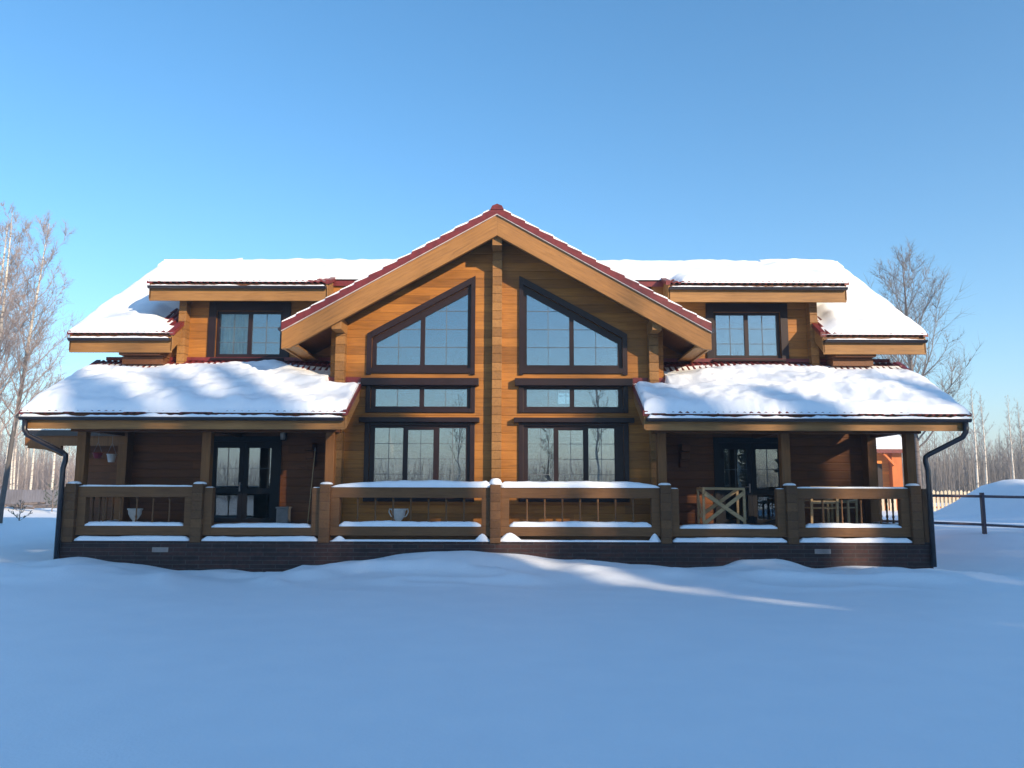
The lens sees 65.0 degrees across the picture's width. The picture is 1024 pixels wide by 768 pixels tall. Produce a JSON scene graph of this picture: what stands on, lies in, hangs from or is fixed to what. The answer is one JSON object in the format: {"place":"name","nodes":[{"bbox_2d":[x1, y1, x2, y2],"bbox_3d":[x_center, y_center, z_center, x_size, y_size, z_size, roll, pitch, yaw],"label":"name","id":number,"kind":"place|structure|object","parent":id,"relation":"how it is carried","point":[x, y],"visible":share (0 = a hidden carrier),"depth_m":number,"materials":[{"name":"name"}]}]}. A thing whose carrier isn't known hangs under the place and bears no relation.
{"place":"outdoors","nodes":[
{"label":"outdoors","id":0,"kind":"place"},
{"bbox_2d":[28,429,70,429],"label":"roof snow","id":1,"kind":"structure","parent":0,"point":[49,429],"depth_m":20.44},
{"bbox_2d":[0,479,1023,767],"bbox_3d":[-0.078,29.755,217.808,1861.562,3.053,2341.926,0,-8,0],"label":"snow ground","id":2,"kind":"structure","parent":0,"point":[456,659],"depth_m":7.61,"materials":[{"name":"white snow"}]},
{"bbox_2d":[0,416,6,461],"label":"forest tree","id":3,"kind":"object","parent":2,"relation":"on","point":[1,440],"visible":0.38,"depth_m":83.14,"materials":[{"name":"beige plant"}]},
{"bbox_2d":[0,413,7,463],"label":"forest tree","id":4,"kind":"object","parent":2,"relation":"on","point":[0,437],"visible":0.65,"depth_m":75.55,"materials":[{"name":"beige plant"}]},
{"bbox_2d":[0,405,20,476],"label":"forest tree","id":5,"kind":"object","parent":2,"relation":"on","point":[8,439],"visible":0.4,"depth_m":72.48,"materials":[{"name":"beige plant"}]},
{"bbox_2d":[9,422,21,489],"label":"forest tree","id":6,"kind":"object","parent":2,"relation":"on","point":[12,461],"visible":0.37,"depth_m":68.21,"materials":[{"name":"beige plant"}]},
{"bbox_2d":[10,404,23,489],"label":"forest tree","id":7,"kind":"object","parent":2,"relation":"on","point":[15,460],"visible":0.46,"depth_m":69.47,"materials":[{"name":"white plant"}]},
{"bbox_2d":[12,403,22,483],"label":"forest tree","id":8,"kind":"object","parent":2,"relation":"on","point":[14,448],"visible":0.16,"depth_m":82.51,"materials":[{"name":"beige plant"}]},
{"bbox_2d":[8,500,31,520],"bbox_3d":[-20.840,5.423,34.105,0.935,1.020,0.588,5,-9,-32],"label":"bare shrub","id":9,"kind":"object","parent":2,"relation":"on","point":[16,515],"visible":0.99,"depth_m":34.15,"materials":[{"name":"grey plant"}]},
{"bbox_2d":[14,431,27,489],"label":"forest tree","id":10,"kind":"object","parent":2,"relation":"on","point":[19,459],"visible":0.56,"depth_m":76.46,"materials":[{"name":"beige plant"}]},
{"bbox_2d":[0,220,45,398],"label":"birch tree","id":11,"kind":"object","parent":2,"relation":"on","point":[1,296],"visible":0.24,"depth_m":34.99,"materials":[{"name":"brown plant"}]},
{"bbox_2d":[20,402,29,484],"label":"forest tree","id":12,"kind":"object","parent":2,"relation":"on","point":[27,448],"visible":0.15,"depth_m":82.58,"materials":[{"name":"beige plant"}]},
{"bbox_2d":[0,489,57,505],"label":"board fence","id":13,"kind":"object","parent":2,"relation":"on","point":[13,496],"visible":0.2,"depth_m":59.41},
{"bbox_2d":[4,502,56,508],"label":"log pile","id":14,"kind":"object","parent":2,"relation":"on","point":[35,505],"visible":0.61,"depth_m":43.33,"materials":[{"name":"grey wood"}]},
{"bbox_2d":[0,200,69,432],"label":"birch tree","id":15,"kind":"object","parent":2,"relation":"on","point":[4,298],"visible":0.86,"depth_m":31.76,"materials":[{"name":"white plant"}]},
{"bbox_2d":[29,374,43,489],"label":"forest tree","id":16,"kind":"object","parent":2,"relation":"on","point":[31,476],"visible":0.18,"depth_m":71.22,"materials":[{"name":"white plant"}]},
{"bbox_2d":[0,439,76,489],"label":"woodland","id":17,"kind":"object","parent":2,"relation":"on","point":[40,480],"visible":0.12,"depth_m":79.80,"materials":[{"name":"grey plant"}]},
{"bbox_2d":[0,210,82,522],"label":"birch tree","id":18,"kind":"object","parent":2,"relation":"on","point":[24,371],"visible":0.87,"depth_m":31.85,"materials":[{"name":"white plant"}]},
{"bbox_2d":[38,449,56,486],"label":"forest tree","id":19,"kind":"object","parent":2,"relation":"on","point":[43,459],"visible":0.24,"depth_m":93.08,"materials":[{"name":"beige plant"}]},
{"bbox_2d":[43,481,58,511],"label":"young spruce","id":20,"kind":"object","parent":2,"relation":"on","point":[52,500],"visible":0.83,"depth_m":42.52,"materials":[{"name":"grey plant"}]},
{"bbox_2d":[50,364,63,489],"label":"forest tree","id":21,"kind":"object","parent":2,"relation":"on","point":[53,469],"visible":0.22,"depth_m":67.72,"materials":[{"name":"beige plant"}]},
{"bbox_2d":[63,446,75,473],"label":"forest tree","id":22,"kind":"object","parent":2,"relation":"on","point":[68,455],"visible":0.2,"depth_m":84.68,"materials":[{"name":"beige plant"}]},
{"bbox_2d":[23,430,118,521],"bbox_3d":[-10.568,3.030,22.271,3.620,3.350,4.240,0,-8,0],"label":"side annex","id":23,"kind":"object","parent":2,"relation":"on","point":[102,470],"visible":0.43,"depth_m":21.23,"materials":[{"name":"brown wood"}]},
{"bbox_2d":[18,204,971,571],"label":"log house","id":24,"kind":"structure","parent":2,"relation":"on","point":[470,350],"depth_m":17.03,"materials":[{"name":"wood"}]},
{"bbox_2d":[93,439,102,457],"bbox_3d":[-9.454,1.341,18.379,0.224,0.710,0.224,0,-8,0],"label":"hanging pot","id":25,"kind":"object","parent":24,"relation":"hanging from","point":[97,455],"visible":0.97,"depth_m":18.29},
{"bbox_2d":[106,440,116,461],"bbox_3d":[-9.084,1.373,18.274,0.224,0.800,0.224,0,-8,0],"label":"hanging pot","id":26,"kind":"object","parent":24,"relation":"hanging from","point":[111,457],"visible":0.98,"depth_m":18.17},
{"bbox_2d":[68,258,242,332],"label":"roof snow","id":27,"kind":"structure","parent":24,"relation":"on","point":[132,308],"depth_m":18.51,"materials":[{"name":"white snow"}]},
{"bbox_2d":[20,360,359,412],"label":"roof snow","id":28,"kind":"structure","parent":24,"relation":"on","point":[269,386],"depth_m":16.07,"materials":[{"name":"white snow"}]},
{"bbox_2d":[212,436,281,521],"bbox_3d":[-6.026,2.230,17.981,1.700,2.120,0.140,0,-8,0],"label":"porch door","id":29,"kind":"structure","parent":24,"relation":"in","point":[244,443],"depth_m":18.01,"materials":[{"name":"paint"}]},
{"bbox_2d":[207,302,290,361],"bbox_3d":[-6.012,-1.162,18.440,1.870,1.433,0.326,0,-8,0],"label":"dormer window","id":30,"kind":"structure","parent":24,"relation":"in","point":[235,330],"depth_m":18.45,"materials":[{"name":"brown glass"}]},
{"bbox_2d":[148,258,397,281],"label":"roof snow","id":31,"kind":"structure","parent":24,"relation":"on","point":[281,270],"depth_m":18.57,"materials":[{"name":"white snow"}]},
{"bbox_2d":[280,433,286,440],"bbox_3d":[-5.123,1.162,18.008,0.120,0.210,0.175,0,-8,0],"label":"wall lamp","id":32,"kind":"object","parent":24,"relation":"attached to","point":[283,436],"visible":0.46,"depth_m":17.95,"materials":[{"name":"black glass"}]},
{"bbox_2d":[276,507,291,522],"bbox_3d":[-4.997,2.864,17.600,0.290,0.350,0.280,0,-8,0],"label":"storage box","id":33,"kind":"object","parent":24,"relation":"on","point":[283,514],"visible":0.97,"depth_m":17.48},
{"bbox_2d":[307,447,315,523],"bbox_3d":[-4.297,2.173,17.240,0.028,1.632,0.192,-3,-8,23],"label":"pole","id":34,"kind":"object","parent":24,"relation":"on","point":[311,485],"visible":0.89,"depth_m":17.23,"materials":[{"name":"brown wood"}]},
{"bbox_2d":[282,209,489,321],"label":"roof snow","id":35,"kind":"structure","parent":24,"relation":"on","point":[386,265],"depth_m":16.59,"materials":[{"name":"white snow"}]},
{"bbox_2d":[359,417,479,501],"bbox_3d":[-1.944,1.577,16.807,2.520,1.750,0.260,0,-8,0],"label":"ground floor window","id":36,"kind":"structure","parent":24,"relation":"in","point":[468,423],"depth_m":16.85,"materials":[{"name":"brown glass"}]},
{"bbox_2d":[361,378,478,412],"bbox_3d":[-1.941,0.244,16.983,2.480,0.720,0.260,0,-8,0],"label":"transom window","id":37,"kind":"structure","parent":24,"relation":"in","point":[371,384],"depth_m":16.93,"materials":[{"name":"brown glass"}]},
{"bbox_2d":[366,276,475,374],"bbox_3d":[-1.937,-1.262,17.230,2.300,2.150,0.162,0,-8,0],"label":"gable window","id":38,"kind":"structure","parent":24,"relation":"in","point":[372,341],"depth_m":17.19,"materials":[{"name":"brown glass"}]},
{"bbox_2d":[67,478,918,542],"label":"railing snow","id":39,"kind":"structure","parent":24,"relation":"on","point":[509,537],"depth_m":15.72,"materials":[{"name":"white snow"}]},
{"bbox_2d":[21,284,969,418],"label":"gutter snow","id":40,"kind":"structure","parent":24,"relation":"on","point":[649,416],"depth_m":15.36,"materials":[{"name":"white snow"}]},
{"bbox_2d":[164,259,837,261],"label":"roof snow","id":41,"kind":"structure","parent":24,"relation":"on","point":[179,259],"depth_m":22.44,"materials":[{"name":"white snow"}]},
{"bbox_2d":[557,390,574,404],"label":"rear window","id":42,"kind":"structure","parent":24,"relation":"in","point":[557,390],"depth_m":25.64,"materials":[{"name":"white glass"}]},
{"bbox_2d":[519,276,627,374],"bbox_3d":[1.303,-1.253,17.230,2.300,2.150,0.162,0,-8,0],"label":"gable window","id":43,"kind":"structure","parent":24,"relation":"in","point":[621,341],"depth_m":17.19,"materials":[{"name":"brown glass"}]},
{"bbox_2d":[515,378,632,412],"bbox_3d":[1.299,0.252,16.983,2.480,0.720,0.260,0,-8,0],"label":"transom window","id":44,"kind":"structure","parent":24,"relation":"in","point":[524,384],"depth_m":16.93,"materials":[{"name":"brown glass"}]},
{"bbox_2d":[514,417,633,501],"bbox_3d":[1.296,1.586,16.807,2.520,1.750,0.260,0,-8,0],"label":"ground floor window","id":45,"kind":"structure","parent":24,"relation":"in","point":[621,446],"depth_m":16.85,"materials":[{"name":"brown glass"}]},
{"bbox_2d":[504,209,710,322],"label":"roof snow","id":46,"kind":"structure","parent":24,"relation":"on","point":[554,237],"depth_m":16.59,"materials":[{"name":"white snow"}]},
{"bbox_2d":[600,259,847,282],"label":"roof snow","id":47,"kind":"structure","parent":24,"relation":"on","point":[711,271],"depth_m":18.81,"materials":[{"name":"white snow"}]},
{"bbox_2d":[713,437,779,523],"bbox_3d":[5.374,2.260,17.981,1.700,2.120,0.140,0,-8,0],"label":"porch door","id":48,"kind":"structure","parent":24,"relation":"in","point":[719,443],"depth_m":18.02,"materials":[{"name":"paint"}]},
{"bbox_2d":[705,303,789,362],"bbox_3d":[5.378,-1.139,18.393,1.870,1.433,0.230,0,-8,0],"label":"dormer window","id":49,"kind":"structure","parent":24,"relation":"in","point":[712,310],"depth_m":18.43,"materials":[{"name":"brown glass"}]},
{"bbox_2d":[634,364,969,414],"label":"roof snow","id":50,"kind":"structure","parent":24,"relation":"on","point":[754,389],"depth_m":16.08,"materials":[{"name":"white snow"}]},
{"bbox_2d":[804,486,838,522],"bbox_3d":[6.442,2.553,16.813,0.598,0.819,0.643,0,-8,0],"label":"garden chair","id":51,"kind":"object","parent":24,"relation":"on","point":[826,502],"visible":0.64,"depth_m":16.55,"materials":[{"name":"brown wood"}]},
{"bbox_2d":[823,499,857,523],"bbox_3d":[7.075,2.626,17.346,0.583,0.820,0.643,-6,-10,40],"label":"garden chair","id":52,"kind":"object","parent":24,"relation":"on","point":[855,501],"visible":0.45,"depth_m":17.32,"materials":[{"name":"brown wood"}]},
{"bbox_2d":[759,258,926,334],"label":"roof snow","id":53,"kind":"structure","parent":24,"relation":"on","point":[864,309],"depth_m":18.54,"materials":[{"name":"white snow"}]},
{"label":"deck snow","id":54,"kind":"object","parent":24,"relation":"on","visible":0},
{"bbox_2d":[127,508,142,521],"bbox_3d":[-7.757,2.725,16.533,0.304,0.328,0.304,0,-8,0],"label":"planter urn","id":55,"kind":"object","parent":54,"relation":"on","point":[131,512],"visible":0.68,"depth_m":16.46,"materials":[{"name":"stone"}]},
{"bbox_2d":[389,508,408,520],"bbox_3d":[-2.287,2.686,16.207,0.315,0.350,0.315,-7,-11,45],"label":"planter urn","id":56,"kind":"object","parent":54,"relation":"on","point":[399,514],"visible":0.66,"depth_m":16.12,"materials":[{"name":"stone"}]},
{"bbox_2d":[696,487,745,523],"bbox_3d":[4.355,2.556,16.892,0.967,0.792,0.590,0,-8,0],"label":"folding table frame","id":57,"kind":"object","parent":54,"relation":"on","point":[703,511],"visible":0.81,"depth_m":16.66,"materials":[{"name":"brown wood"}]},
{"bbox_2d":[876,449,902,509],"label":"neighbour house","id":58,"kind":"structure","parent":2,"relation":"on","point":[889,465],"depth_m":44.46,"materials":[{"name":"orange wood"}]},
{"bbox_2d":[877,464,882,486],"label":"window","id":59,"kind":"structure","parent":58,"relation":"in","point":[880,476],"depth_m":44.66,"materials":[{"name":"grey glass"}]},
{"bbox_2d":[876,435,901,448],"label":"roof snow","id":60,"kind":"structure","parent":58,"relation":"on","point":[892,442],"depth_m":44.65,"materials":[{"name":"white snow"}]},
{"bbox_2d":[866,237,981,488],"bbox_3d":[16.218,-0.166,32.668,5.266,11.751,6.134,-4,-9,28],"label":"bare tree","id":61,"kind":"object","parent":2,"relation":"on","point":[909,358],"visible":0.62,"depth_m":32.56,"materials":[{"name":"grey plant"}]},
{"bbox_2d":[882,490,972,510],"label":"picket fence","id":62,"kind":"object","parent":2,"relation":"on","point":[938,506],"visible":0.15,"depth_m":41.86,"materials":[{"name":"wood"}]},
{"bbox_2d":[936,450,950,489],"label":"forest tree","id":63,"kind":"object","parent":2,"relation":"on","point":[944,468],"visible":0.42,"depth_m":74.45,"materials":[{"name":"grey plant"}]},
{"bbox_2d":[945,431,958,483],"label":"forest tree","id":64,"kind":"object","parent":2,"relation":"on","point":[954,448],"visible":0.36,"depth_m":83.47,"materials":[{"name":"grey plant"}]},
{"bbox_2d":[883,493,1023,533],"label":"pipe railing","id":65,"kind":"object","parent":2,"relation":"on","point":[982,497],"visible":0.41,"depth_m":20.64,"materials":[{"name":"black metal"}]},
{"bbox_2d":[901,422,1023,502],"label":"woodland","id":66,"kind":"object","parent":2,"relation":"on","point":[961,480],"visible":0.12,"depth_m":74.04,"materials":[{"name":"plant"}]},
{"bbox_2d":[956,431,968,472],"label":"forest tree","id":67,"kind":"object","parent":2,"relation":"on","point":[961,445],"visible":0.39,"depth_m":82.81,"materials":[{"name":"grey plant"}]},
{"bbox_2d":[959,435,968,489],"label":"forest tree","id":68,"kind":"object","parent":2,"relation":"on","point":[964,455],"visible":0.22,"depth_m":84.34,"materials":[{"name":"grey plant"}]},
{"bbox_2d":[968,450,981,489],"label":"forest tree","id":69,"kind":"object","parent":2,"relation":"on","point":[973,468],"visible":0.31,"depth_m":75.36,"materials":[{"name":"grey plant"}]},
{"bbox_2d":[967,384,986,488],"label":"forest tree","id":70,"kind":"object","parent":2,"relation":"on","point":[976,463],"visible":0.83,"depth_m":61.80,"materials":[{"name":"beige plant"}]},
{"bbox_2d":[970,428,986,485],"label":"forest tree","id":71,"kind":"object","parent":2,"relation":"on","point":[977,450],"visible":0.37,"depth_m":77.06,"materials":[{"name":"grey plant"}]},
{"bbox_2d":[973,390,995,483],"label":"forest tree","id":72,"kind":"object","parent":2,"relation":"on","point":[984,456],"visible":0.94,"depth_m":64.44,"materials":[{"name":"white plant"}]},
{"bbox_2d":[994,435,1019,479],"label":"forest tree","id":73,"kind":"object","parent":2,"relation":"on","point":[1008,464],"visible":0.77,"depth_m":70.80,"materials":[{"name":"grey plant"}]},
{"bbox_2d":[1003,394,1016,478],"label":"forest tree","id":74,"kind":"object","parent":2,"relation":"on","point":[1010,439],"visible":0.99,"depth_m":62.51,"materials":[{"name":"beige plant"}]},
{"bbox_2d":[1013,399,1023,475],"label":"forest tree","id":75,"kind":"object","parent":2,"relation":"on","point":[1018,418],"visible":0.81,"depth_m":78.58,"materials":[{"name":"white plant"}]},
{"bbox_2d":[1013,420,1023,465],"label":"forest tree","id":76,"kind":"object","parent":2,"relation":"on","point":[1021,445],"visible":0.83,"depth_m":75.22,"materials":[{"name":"grey plant"}]},
{"bbox_2d":[0,0,1023,479],"label":"sky","id":77,"kind":"structure","parent":0,"point":[842,131],"materials":[{"name":"blue"}]}
]}

